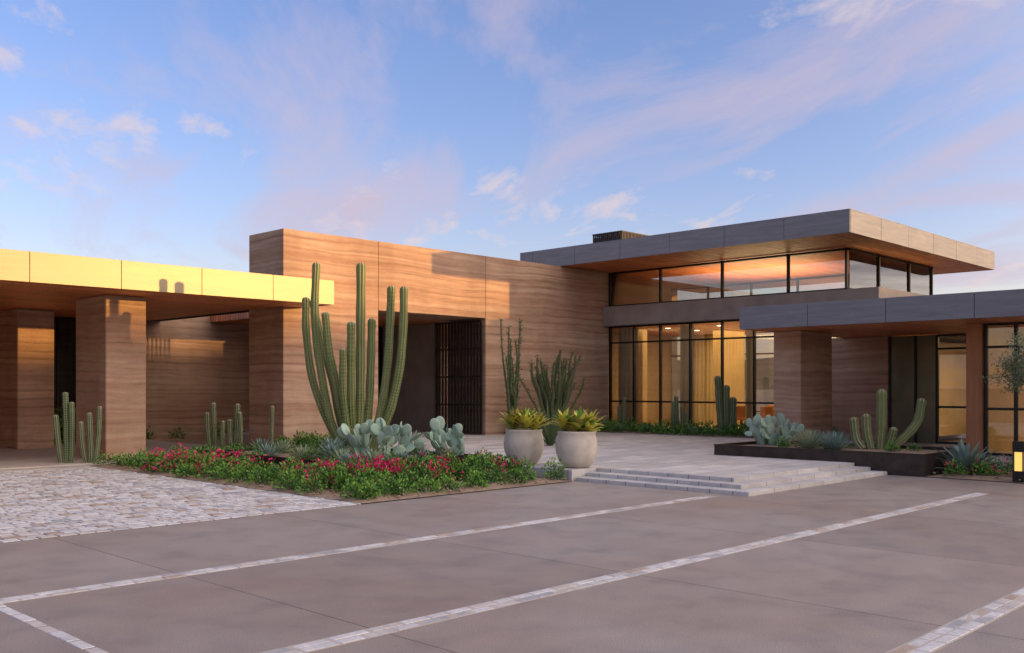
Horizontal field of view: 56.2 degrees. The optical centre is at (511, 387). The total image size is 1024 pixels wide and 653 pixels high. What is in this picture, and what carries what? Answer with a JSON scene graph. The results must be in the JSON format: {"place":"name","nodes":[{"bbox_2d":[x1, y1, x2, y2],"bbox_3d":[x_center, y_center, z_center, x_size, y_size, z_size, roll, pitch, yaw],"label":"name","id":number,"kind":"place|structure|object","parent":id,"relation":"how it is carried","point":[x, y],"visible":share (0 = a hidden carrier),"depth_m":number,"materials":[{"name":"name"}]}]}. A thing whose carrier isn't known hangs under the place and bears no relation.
{"place":"outdoors","nodes":[
{"label":"outdoors","id":0,"kind":"place"},
{"bbox_2d":[54,317,75,437],"bbox_3d":[-14.632,-0.325,30.262,0.110,4.150,1.800,0,0,44],"label":"carport window frame","id":1,"kind":"object","parent":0,"point":[57,342],"visible":0.06,"depth_m":30.46,"materials":[{"name":"black metal"}]},
{"bbox_2d":[54,317,74,439],"bbox_3d":[-14.635,-0.250,30.265,0.020,4.000,1.800,0,0,44],"label":"carport window glass","id":2,"kind":"object","parent":1,"relation":"in","point":[67,359],"depth_m":30.62,"materials":[{"name":"black glass"}]},
{"bbox_2d":[0,440,224,471],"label":"carport pavement","id":3,"kind":"structure","parent":0,"point":[11,459],"depth_m":23.87,"materials":[{"name":"concrete"}]},
{"bbox_2d":[52,392,74,462],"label":"fence post cactus","id":4,"kind":"object","parent":3,"relation":"on","point":[68,409],"visible":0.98,"depth_m":22.15,"materials":[{"name":"green plant"}]},
{"bbox_2d":[78,406,101,462],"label":"fence post cactus","id":5,"kind":"object","parent":3,"relation":"on","point":[93,455],"visible":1,"depth_m":22.18,"materials":[{"name":"green plant"}]},
{"bbox_2d":[54,406,245,443],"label":"courtyard shrubs","id":6,"kind":"object","parent":3,"relation":"on","point":[147,434],"visible":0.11,"depth_m":31.97,"materials":[{"name":"green plant"}]},
{"bbox_2d":[211,312,449,334],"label":"vestibule ceiling","id":7,"kind":"structure","parent":0,"point":[240,318],"depth_m":33.67,"materials":[{"name":"brown wood"}]},
{"bbox_2d":[378,327,382,392],"bbox_3d":[-5.880,-0.360,35.771,0.100,3.920,2.580,0,0,44],"label":"vestibule frame","id":8,"kind":"object","parent":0,"point":[380,350],"visible":0.23,"depth_m":36.62,"materials":[{"name":"black metal"}]},
{"bbox_2d":[0,475,1023,652],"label":"driveway","id":9,"kind":"structure","parent":0,"point":[884,585],"depth_m":9.19,"materials":[{"name":"concrete"}]},
{"bbox_2d":[0,604,107,652],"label":"stone strip","id":10,"kind":"object","parent":9,"relation":"on","point":[61,635],"visible":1,"depth_m":7.07,"materials":[{"name":"concrete"}]},
{"bbox_2d":[0,495,716,603],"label":"stone strip","id":11,"kind":"object","parent":9,"relation":"on","point":[162,577],"visible":1,"depth_m":10.18,"materials":[{"name":"concrete"}]},
{"bbox_2d":[260,492,987,652],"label":"stone strip","id":12,"kind":"object","parent":9,"relation":"on","point":[337,640],"visible":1,"depth_m":8.54,"materials":[{"name":"concrete"}]},
{"bbox_2d":[886,587,1023,652],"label":"stone strip","id":13,"kind":"object","parent":9,"relation":"on","point":[936,639],"visible":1,"depth_m":7.22,"materials":[{"name":"concrete"}]},
{"bbox_2d":[0,0,1023,359],"label":"sky","id":14,"kind":"structure","parent":0,"point":[169,132],"materials":[{"name":"blue"}]},
{"bbox_2d":[101,390,1023,503],"bbox_3d":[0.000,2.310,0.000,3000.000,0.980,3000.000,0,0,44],"label":"ground","id":15,"kind":"structure","parent":0,"point":[764,395],"depth_m":32.37,"materials":[{"name":"brown soil"}]},
{"bbox_2d":[0,248,333,320],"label":"carport canopy","id":16,"kind":"object","parent":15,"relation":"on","point":[34,267],"visible":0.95,"depth_m":22.26,"materials":[{"name":"yellow metal"}]},
{"bbox_2d":[0,280,328,320],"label":"carport soffit","id":17,"kind":"structure","parent":16,"relation":"attached to","point":[59,300],"depth_m":24.99,"materials":[{"name":"brown wood"}]},
{"bbox_2d":[0,467,361,543],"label":"cobblestone court","id":18,"kind":"object","parent":15,"relation":"on","point":[46,504],"visible":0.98,"depth_m":14.93,"materials":[{"name":"white stone"}]},
{"bbox_2d":[0,294,447,459],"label":"rammed earth columns","id":19,"kind":"structure","parent":15,"relation":"on","point":[137,374],"depth_m":27.54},
{"bbox_2d":[91,462,568,502],"bbox_3d":[-4.232,1.756,20.205,10.323,0.089,5.042,0,0,44],"label":"planting bed","id":20,"kind":"object","parent":15,"relation":"on","point":[327,493],"visible":0.12,"depth_m":17.04,"materials":[{"name":"brown soil"}]},
{"bbox_2d":[204,403,224,449],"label":"fence post cactus","id":21,"kind":"object","parent":20,"relation":"on","point":[207,420],"visible":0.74,"depth_m":23.93,"materials":[{"name":"green plant"}]},
{"bbox_2d":[227,404,242,447],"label":"fence post cactus","id":22,"kind":"object","parent":20,"relation":"on","point":[237,436],"visible":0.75,"depth_m":24.66,"materials":[{"name":"green plant"}]},
{"bbox_2d":[245,438,272,447],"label":"agave plant","id":23,"kind":"object","parent":20,"relation":"on","point":[259,440],"visible":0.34,"depth_m":24.96,"materials":[{"name":"green plant"}]},
{"bbox_2d":[269,406,273,444],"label":"fence post cactus","id":24,"kind":"object","parent":20,"relation":"on","point":[271,431],"visible":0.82,"depth_m":25.38,"materials":[{"name":"green plant"}]},
{"bbox_2d":[93,429,565,499],"bbox_3d":[-3.479,1.464,21.550,11.086,0.692,8.322,0,0,44],"label":"shrub groundcover","id":25,"kind":"object","parent":20,"relation":"on","point":[378,487],"visible":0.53,"depth_m":17.62,"materials":[{"name":"green plant"}]},
{"bbox_2d":[140,442,525,488],"bbox_3d":[-4.363,1.476,18.711,8.809,0.581,4.312,0,0,17],"label":"bougainvillea groundcover","id":26,"kind":"object","parent":20,"relation":"on","point":[353,467],"visible":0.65,"depth_m":17.98,"materials":[{"name":"red plant"}]},
{"bbox_2d":[494,469,511,479],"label":"yucca plant","id":27,"kind":"object","parent":20,"relation":"on","point":[503,473],"visible":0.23,"depth_m":18.17,"materials":[{"name":"green plant"}]},
{"bbox_2d":[206,444,472,467],"bbox_3d":[-3.794,1.625,20.773,5.230,0.450,3.330,0,0,44],"label":"steel planter","id":28,"kind":"object","parent":15,"relation":"on","point":[281,458],"visible":0.21,"depth_m":19.89,"materials":[{"name":"weathered steel"}]},
{"bbox_2d":[252,441,286,455],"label":"yucca plant","id":29,"kind":"object","parent":28,"relation":"in","point":[266,449],"visible":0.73,"depth_m":20.21,"materials":[{"name":"green plant"}]},
{"bbox_2d":[272,439,294,452],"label":"yucca plant","id":30,"kind":"object","parent":28,"relation":"in","point":[284,446],"visible":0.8,"depth_m":21.35,"materials":[{"name":"green plant"}]},
{"bbox_2d":[283,444,319,459],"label":"yucca plant","id":31,"kind":"object","parent":28,"relation":"in","point":[300,451],"visible":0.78,"depth_m":19.39,"materials":[{"name":"green plant"}]},
{"bbox_2d":[312,436,349,451],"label":"agave plant","id":32,"kind":"object","parent":28,"relation":"in","point":[332,441],"visible":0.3,"depth_m":20.87,"materials":[{"name":"green plant"}]},
{"bbox_2d":[310,441,352,458],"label":"agave plant","id":33,"kind":"object","parent":28,"relation":"in","point":[327,450],"visible":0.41,"depth_m":19.20,"materials":[{"name":"green plant"}]},
{"bbox_2d":[324,447,357,460],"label":"yucca plant","id":34,"kind":"object","parent":28,"relation":"in","point":[340,453],"visible":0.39,"depth_m":18.64,"materials":[{"name":"green plant"}]},
{"bbox_2d":[339,453,360,462],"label":"yucca plant","id":35,"kind":"object","parent":28,"relation":"in","point":[347,455],"visible":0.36,"depth_m":18.18,"materials":[{"name":"green plant"}]},
{"bbox_2d":[301,262,408,452],"bbox_3d":[-3.542,-0.663,21.492,2.496,4.278,1.136,0,0,3],"label":"organ pipe cactus","id":36,"kind":"object","parent":28,"relation":"on","point":[351,410],"visible":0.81,"depth_m":21.43,"materials":[{"name":"green plant"}]},
{"bbox_2d":[359,448,392,460],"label":"yucca plant","id":37,"kind":"object","parent":28,"relation":"in","point":[371,456],"visible":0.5,"depth_m":18.61,"materials":[{"name":"green plant"}]},
{"bbox_2d":[337,418,424,458],"bbox_3d":[-2.690,1.061,19.619,1.512,0.914,1.609,0,0,44],"label":"prickly pear cactus","id":38,"kind":"object","parent":28,"relation":"in","point":[389,436],"visible":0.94,"depth_m":19.43,"materials":[{"name":"green plant"}]},
{"bbox_2d":[392,451,412,458],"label":"yucca plant","id":39,"kind":"object","parent":28,"relation":"in","point":[403,454],"visible":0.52,"depth_m":19.08,"materials":[{"name":"green plant"}]},
{"bbox_2d":[407,440,431,453],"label":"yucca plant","id":40,"kind":"object","parent":28,"relation":"in","point":[414,450],"visible":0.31,"depth_m":20.97,"materials":[{"name":"green plant"}]},
{"bbox_2d":[413,448,436,457],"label":"yucca plant","id":41,"kind":"object","parent":28,"relation":"in","point":[423,451],"visible":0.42,"depth_m":19.40,"materials":[{"name":"green plant"}]},
{"bbox_2d":[424,416,464,455],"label":"prickly pear cactus","id":42,"kind":"object","parent":28,"relation":"in","point":[437,436],"visible":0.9,"depth_m":20.07,"materials":[{"name":"green plant"}]},
{"bbox_2d":[446,447,467,454],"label":"yucca plant","id":43,"kind":"object","parent":28,"relation":"in","point":[457,451],"visible":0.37,"depth_m":19.97,"materials":[{"name":"green plant"}]},
{"bbox_2d":[249,228,607,447],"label":"rammed earth entry wall","id":44,"kind":"structure","parent":15,"relation":"on","point":[554,308],"depth_m":30.62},
{"bbox_2d":[435,320,481,433],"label":"entry gate","id":45,"kind":"structure","parent":44,"relation":"attached to","point":[463,376],"depth_m":32.71,"materials":[{"name":"metal"}]},
{"bbox_2d":[713,441,970,476],"bbox_3d":[7.441,1.595,21.929,4.930,0.510,2.610,0,0,44],"label":"steel planter","id":46,"kind":"object","parent":15,"relation":"on","point":[923,461],"visible":0.48,"depth_m":20.52,"materials":[{"name":"dark steel"}]},
{"bbox_2d":[745,413,803,444],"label":"prickly pear cactus","id":47,"kind":"object","parent":46,"relation":"in","point":[761,429],"visible":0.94,"depth_m":23.34,"materials":[{"name":"green plant"}]},
{"bbox_2d":[785,428,826,448],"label":"yucca plant","id":48,"kind":"object","parent":46,"relation":"in","point":[805,441],"visible":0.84,"depth_m":21.88,"materials":[{"name":"green plant"}]},
{"bbox_2d":[809,429,828,444],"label":"yucca plant","id":49,"kind":"object","parent":46,"relation":"in","point":[820,436],"visible":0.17,"depth_m":23.21,"materials":[{"name":"green plant"}]},
{"bbox_2d":[808,430,862,450],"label":"yucca plant","id":50,"kind":"object","parent":46,"relation":"in","point":[833,442],"visible":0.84,"depth_m":21.31,"materials":[{"name":"green plant"}]},
{"bbox_2d":[849,389,926,448],"bbox_3d":[8.598,0.756,21.911,1.688,1.449,0.445,0,0,11],"label":"totem pole cactus","id":51,"kind":"object","parent":46,"relation":"on","point":[910,431],"visible":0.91,"depth_m":21.89,"materials":[{"name":"green plant"}]},
{"bbox_2d":[925,470,1023,482],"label":"planting bed","id":52,"kind":"object","parent":15,"relation":"on","point":[1001,477],"visible":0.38,"depth_m":18.92,"materials":[{"name":"brown soil"}]},
{"bbox_2d":[932,438,1009,471],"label":"agave plant","id":53,"kind":"object","parent":52,"relation":"on","point":[961,451],"visible":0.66,"depth_m":19.52,"materials":[{"name":"green plant"}]},
{"bbox_2d":[942,454,1011,475],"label":"shrub groundcover","id":54,"kind":"object","parent":52,"relation":"on","point":[983,468],"visible":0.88,"depth_m":19.06,"materials":[{"name":"green plant"}]},
{"bbox_2d":[977,328,1023,394],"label":"olive tree","id":55,"kind":"object","parent":52,"relation":"on","point":[1015,372],"visible":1,"depth_m":18.09,"materials":[{"name":"green plant"}]},
{"bbox_2d":[1012,441,1023,482],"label":"bollard light","id":56,"kind":"object","parent":52,"relation":"on","point":[1017,460],"visible":1,"depth_m":18.14,"materials":[{"name":"brown metal"}]},
{"bbox_2d":[217,424,1011,495],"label":"entry terrace","id":57,"kind":"structure","parent":0,"point":[682,462],"depth_m":19.57,"materials":[{"name":"stone"}]},
{"bbox_2d":[378,323,438,431],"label":"vestibule wall","id":58,"kind":"structure","parent":57,"relation":"on","point":[415,408],"depth_m":35.36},
{"bbox_2d":[499,318,522,428],"bbox_3d":[-0.022,-0.247,28.935,0.552,3.713,0.828,0,0,44],"label":"euphorbia shrub","id":59,"kind":"object","parent":57,"relation":"on","point":[511,400],"visible":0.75,"depth_m":28.93,"materials":[{"name":"green plant"}]},
{"bbox_2d":[496,406,553,464],"bbox_3d":[0.286,0.983,20.004,1.345,1.214,1.238,0,0,44],"label":"planter pot","id":60,"kind":"object","parent":57,"relation":"on","point":[525,441],"visible":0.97,"depth_m":19.69,"materials":[{"name":"ceramic"}]},
{"bbox_2d":[519,348,584,431],"bbox_3d":[1.397,0.161,31.536,1.659,2.946,2.608,0,0,24],"label":"euphorbia shrub","id":61,"kind":"object","parent":57,"relation":"on","point":[559,395],"visible":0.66,"depth_m":31.27,"materials":[{"name":"green plant"}]},
{"bbox_2d":[498,395,609,445],"bbox_3d":[1.029,0.878,26.419,3.348,1.447,3.156,0,0,44],"label":"yucca plant","id":62,"kind":"object","parent":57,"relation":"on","point":[550,437],"visible":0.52,"depth_m":26.18,"materials":[{"name":"green plant"}]},
{"bbox_2d":[544,406,607,467],"bbox_3d":[1.296,0.968,19.181,1.245,1.245,1.194,0,0,44],"label":"planter pot","id":63,"kind":"object","parent":57,"relation":"on","point":[576,445],"visible":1,"depth_m":18.85,"materials":[{"name":"ceramic"}]},
{"bbox_2d":[597,430,844,439],"bbox_3d":[6.521,1.558,32.460,9.906,0.057,2.100,0,0,44],"label":"planting bed","id":64,"kind":"object","parent":57,"relation":"on","point":[738,436],"visible":0.15,"depth_m":31.85,"materials":[{"name":"brown soil"}]},
{"bbox_2d":[617,397,625,429],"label":"fence post cactus","id":65,"kind":"object","parent":64,"relation":"on","point":[620,418],"visible":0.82,"depth_m":35.00,"materials":[{"name":"green plant"}]},
{"bbox_2d":[671,396,687,430],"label":"fence post cactus","id":66,"kind":"object","parent":64,"relation":"on","point":[675,413],"visible":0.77,"depth_m":32.88,"materials":[{"name":"green plant"}]},
{"bbox_2d":[687,426,703,434],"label":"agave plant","id":67,"kind":"object","parent":64,"relation":"on","point":[693,430],"visible":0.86,"depth_m":31.82,"materials":[{"name":"green plant"}]},
{"bbox_2d":[504,415,921,451],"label":"border shrubs","id":68,"kind":"object","parent":64,"relation":"on","point":[684,429],"visible":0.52,"depth_m":32.21,"materials":[{"name":"green plant"}]},
{"bbox_2d":[714,376,736,434],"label":"fence post cactus","id":69,"kind":"object","parent":64,"relation":"on","point":[726,414],"visible":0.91,"depth_m":31.46,"materials":[{"name":"green plant"}]},
{"bbox_2d":[774,330,888,440],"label":"rammed earth porch wall","id":70,"kind":"structure","parent":57,"relation":"on","point":[823,381],"depth_m":26.45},
{"bbox_2d":[739,289,1023,343],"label":"guest canopy","id":71,"kind":"object","parent":70,"relation":"on","point":[991,304],"visible":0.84,"depth_m":22.27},
{"bbox_2d":[748,316,1023,337],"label":"guest soffit","id":72,"kind":"structure","parent":71,"relation":"attached to","point":[934,327],"depth_m":24.68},
{"bbox_2d":[966,323,983,454],"bbox_3d":[11.011,0.045,22.768,0.350,3.110,0.300,0,0,44],"label":"cedar post","id":73,"kind":"object","parent":57,"relation":"on","point":[974,385],"visible":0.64,"depth_m":22.64,"materials":[{"name":"brown wood"}]},
{"bbox_2d":[939,326,1023,452],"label":"guest interior walls","id":74,"kind":"structure","parent":57,"relation":"on","point":[952,379],"depth_m":24.48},
{"bbox_2d":[608,321,763,335],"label":"interior ceiling","id":75,"kind":"structure","parent":0,"point":[702,328],"depth_m":37.07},
{"bbox_2d":[677,357,773,389],"bbox_3d":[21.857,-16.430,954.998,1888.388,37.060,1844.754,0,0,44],"label":"distant hills","id":76,"kind":"structure","parent":0,"point":[764,373],"depth_m":878.89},
{"bbox_2d":[630,423,961,439],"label":"interior floor","id":77,"kind":"structure","parent":0,"point":[950,436],"depth_m":34.17,"materials":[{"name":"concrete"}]},
{"bbox_2d":[608,281,836,425],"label":"interior walls","id":78,"kind":"structure","parent":77,"relation":"on","point":[648,368],"depth_m":39.68,"materials":[{"name":"beige paint"}]},
{"bbox_2d":[625,325,752,426],"bbox_3d":[9.232,-0.345,36.181,10.800,3.850,6.174,0,0,44],"label":"curtain","id":79,"kind":"object","parent":78,"relation":"hanging from","point":[702,370],"visible":0.23,"depth_m":36.54,"materials":[{"name":"fabric"}]},
{"bbox_2d":[520,208,994,292],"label":"pavilion roof","id":80,"kind":"structure","parent":78,"relation":"on","point":[849,220],"depth_m":30.70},
{"bbox_2d":[592,230,648,242],"bbox_3d":[4.607,-5.650,39.313,1.520,1.140,2.320,0,0,44],"label":"roof vent","id":81,"kind":"object","parent":80,"relation":"on","point":[613,235],"visible":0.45,"depth_m":38.42,"materials":[{"name":"metal"}]},
{"bbox_2d":[603,287,922,326],"bbox_3d":[9.247,-2.695,36.197,12.600,0.730,7.600,0,0,44],"label":"concrete band","id":82,"kind":"object","parent":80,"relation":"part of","point":[719,309],"visible":0.47,"depth_m":33.07,"materials":[{"name":"grey concrete"}]},
{"bbox_2d":[562,232,991,292],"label":"pavilion soffit","id":83,"kind":"structure","parent":80,"relation":"attached to","point":[809,265],"depth_m":34.46,"materials":[{"name":"brown wood"}]},
{"bbox_2d":[736,406,745,424],"bbox_3d":[8.318,1.120,34.380,0.530,0.940,0.480,0,0,44],"label":"dining chair","id":84,"kind":"object","parent":77,"relation":"on","point":[741,413],"visible":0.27,"depth_m":34.21,"materials":[{"name":"leather"}]},
{"bbox_2d":[760,406,773,417],"bbox_3d":[9.035,1.120,33.683,0.530,0.940,0.480,0,0,44],"label":"dining chair","id":85,"kind":"object","parent":77,"relation":"on","point":[765,411],"visible":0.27,"depth_m":33.52,"materials":[{"name":"leather"}]},
{"bbox_2d":[609,247,932,426],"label":"window frames","id":86,"kind":"structure","parent":77,"relation":"on","point":[722,338],"depth_m":34.21,"materials":[{"name":"black metal"}]},
{"bbox_2d":[611,250,929,423],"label":"window panes","id":87,"kind":"object","parent":86,"relation":"in","point":[863,271],"visible":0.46,"depth_m":34.40,"materials":[{"name":"clear glass"}]},
{"bbox_2d":[888,322,1023,455],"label":"guest window frames","id":88,"kind":"structure","parent":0,"point":[1016,409],"depth_m":26.87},
{"bbox_2d":[891,335,934,442],"bbox_3d":[12.562,0.045,26.838,4.000,3.110,0.200,0,0,44],"label":"bronze door panel","id":89,"kind":"structure","parent":88,"relation":"in","point":[902,382],"depth_m":27.78,"materials":[{"name":"brown metal"}]}
]}

